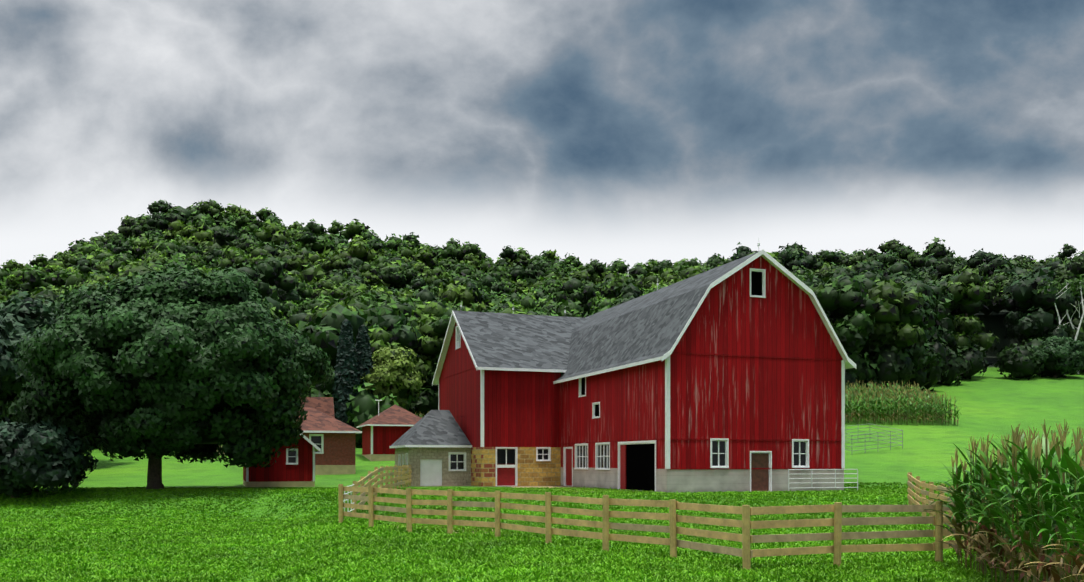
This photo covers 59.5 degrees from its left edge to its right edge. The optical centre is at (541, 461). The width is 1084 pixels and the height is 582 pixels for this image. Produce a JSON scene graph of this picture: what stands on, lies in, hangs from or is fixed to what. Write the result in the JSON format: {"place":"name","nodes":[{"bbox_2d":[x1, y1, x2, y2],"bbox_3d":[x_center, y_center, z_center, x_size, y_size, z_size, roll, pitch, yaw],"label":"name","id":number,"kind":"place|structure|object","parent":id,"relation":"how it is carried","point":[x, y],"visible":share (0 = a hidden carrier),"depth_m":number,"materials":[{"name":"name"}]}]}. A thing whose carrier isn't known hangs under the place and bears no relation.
{"place":"outdoors","nodes":[
{"label":"outdoors","id":0,"kind":"place"},
{"bbox_2d":[0,481,1073,581],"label":"grass","id":1,"kind":"structure","parent":0,"point":[517,561],"depth_m":27.91,"materials":[{"name":"green plant"}]},
{"bbox_2d":[0,354,1083,581],"bbox_3d":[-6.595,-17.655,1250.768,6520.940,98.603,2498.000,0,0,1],"label":"terrain","id":2,"kind":"structure","parent":0,"point":[993,401],"depth_m":82.61,"materials":[{"name":"green plant"}]},
{"bbox_2d":[0,311,35,424],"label":"tree","id":3,"kind":"object","parent":2,"relation":"on","point":[11,380],"visible":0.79,"depth_m":60.22,"materials":[{"name":"green plant"}]},
{"bbox_2d":[0,291,55,426],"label":"tree","id":4,"kind":"object","parent":2,"relation":"on","point":[27,309],"visible":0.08,"depth_m":70.92,"materials":[{"name":"green plant"}]},
{"bbox_2d":[0,303,82,419],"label":"tree","id":5,"kind":"object","parent":2,"relation":"on","point":[32,320],"depth_m":81.28,"materials":[{"name":"green plant"}]},
{"bbox_2d":[0,418,98,498],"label":"bush","id":6,"kind":"object","parent":2,"relation":"on","point":[48,456],"depth_m":48.06,"materials":[{"name":"green plant"}]},
{"bbox_2d":[5,265,333,489],"bbox_3d":[-21.297,-4.597,55.306,17.442,13.177,15.825,0,0,1],"label":"tree","id":7,"kind":"object","parent":2,"relation":"on","point":[186,365],"depth_m":50.65,"materials":[{"name":"green plant"}]},
{"bbox_2d":[243,434,320,486],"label":"shed","id":8,"kind":"structure","parent":2,"relation":"on","point":[292,467],"depth_m":60.72,"materials":[{"name":"red wood"}]},
{"bbox_2d":[299,397,361,474],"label":"brick house","id":9,"kind":"structure","parent":2,"relation":"on","point":[328,434],"depth_m":77.38,"materials":[{"name":"brown brick"}]},
{"bbox_2d":[332,319,359,441],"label":"conifer tree","id":10,"kind":"object","parent":2,"relation":"on","point":[345,378],"visible":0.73,"depth_m":102.97,"materials":[{"name":"green plant"}]},
{"bbox_2d":[355,324,373,442],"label":"conifer tree","id":11,"kind":"object","parent":2,"relation":"on","point":[363,356],"visible":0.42,"depth_m":105.18,"materials":[{"name":"green plant"}]},
{"bbox_2d":[356,400,421,460],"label":"shed","id":12,"kind":"structure","parent":2,"relation":"on","point":[383,431],"depth_m":90.49,"materials":[{"name":"red wood"}]},
{"bbox_2d":[360,346,426,409],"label":"tree","id":13,"kind":"object","parent":2,"relation":"on","point":[392,370],"visible":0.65,"depth_m":106.19,"materials":[{"name":"green plant"}]},
{"bbox_2d":[481,486,529,486],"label":"soil","id":14,"kind":"structure","parent":2,"relation":"on","point":[505,486],"depth_m":61.02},
{"bbox_2d":[0,199,1083,448],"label":"forest","id":15,"kind":"object","parent":2,"relation":"on","point":[894,311],"depth_m":175.15,"materials":[{"name":"green plant"}]},
{"bbox_2d":[513,486,579,489],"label":"concrete slab","id":16,"kind":"structure","parent":2,"relation":"on","point":[539,487],"depth_m":61.17,"materials":[{"name":"grey concrete"}]},
{"bbox_2d":[164,238,1028,360],"bbox_3d":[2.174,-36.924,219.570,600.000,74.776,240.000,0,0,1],"label":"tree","id":17,"kind":"object","parent":2,"relation":"on","point":[992,322],"depth_m":182.61,"materials":[{"name":"green plant"}]},
{"bbox_2d":[389,243,857,492],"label":"barn","id":18,"kind":"structure","parent":2,"relation":"on","point":[729,376],"depth_m":51.88,"materials":[{"name":"red wood"}]},
{"bbox_2d":[338,465,1009,569],"bbox_3d":[-0.937,1.429,40.173,40.920,2.423,23.355,0,0,41],"label":"paddock fence","id":19,"kind":"object","parent":2,"relation":"on","point":[746,538],"visible":0.73,"depth_m":23.21,"materials":[{"name":"brown wood"}]},
{"bbox_2d":[343,484,353,511],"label":"metal gate","id":20,"kind":"structure","parent":19,"relation":"attached to","point":[348,492],"depth_m":35.60,"materials":[{"name":"white metal"}]},
{"bbox_2d":[412,380,960,425],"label":"corn field","id":21,"kind":"structure","parent":2,"relation":"on","point":[891,403],"depth_m":96.64,"materials":[{"name":"green plant"}]},
{"bbox_2d":[845,424,902,450],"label":"corral panels","id":22,"kind":"object","parent":2,"relation":"on","point":[890,435],"visible":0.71,"depth_m":76.92,"materials":[{"name":"grey"}]},
{"bbox_2d":[912,419,1083,581],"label":"corn field","id":23,"kind":"structure","parent":2,"relation":"on","point":[1047,513],"depth_m":16.73,"materials":[{"name":"green plant"}]},
{"bbox_2d":[1032,335,1083,377],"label":"slope bush","id":24,"kind":"object","parent":2,"relation":"on","point":[1073,362],"depth_m":142.44,"materials":[{"name":"green plant"}]},
{"bbox_2d":[1033,273,1083,374],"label":"birch","id":25,"kind":"object","parent":2,"relation":"on","point":[1076,282],"depth_m":149.41,"materials":[{"name":"green plant"}]},
{"bbox_2d":[0,0,1083,275],"label":"sky","id":26,"kind":"structure","parent":0,"point":[605,131],"materials":[{"name":"grey"}]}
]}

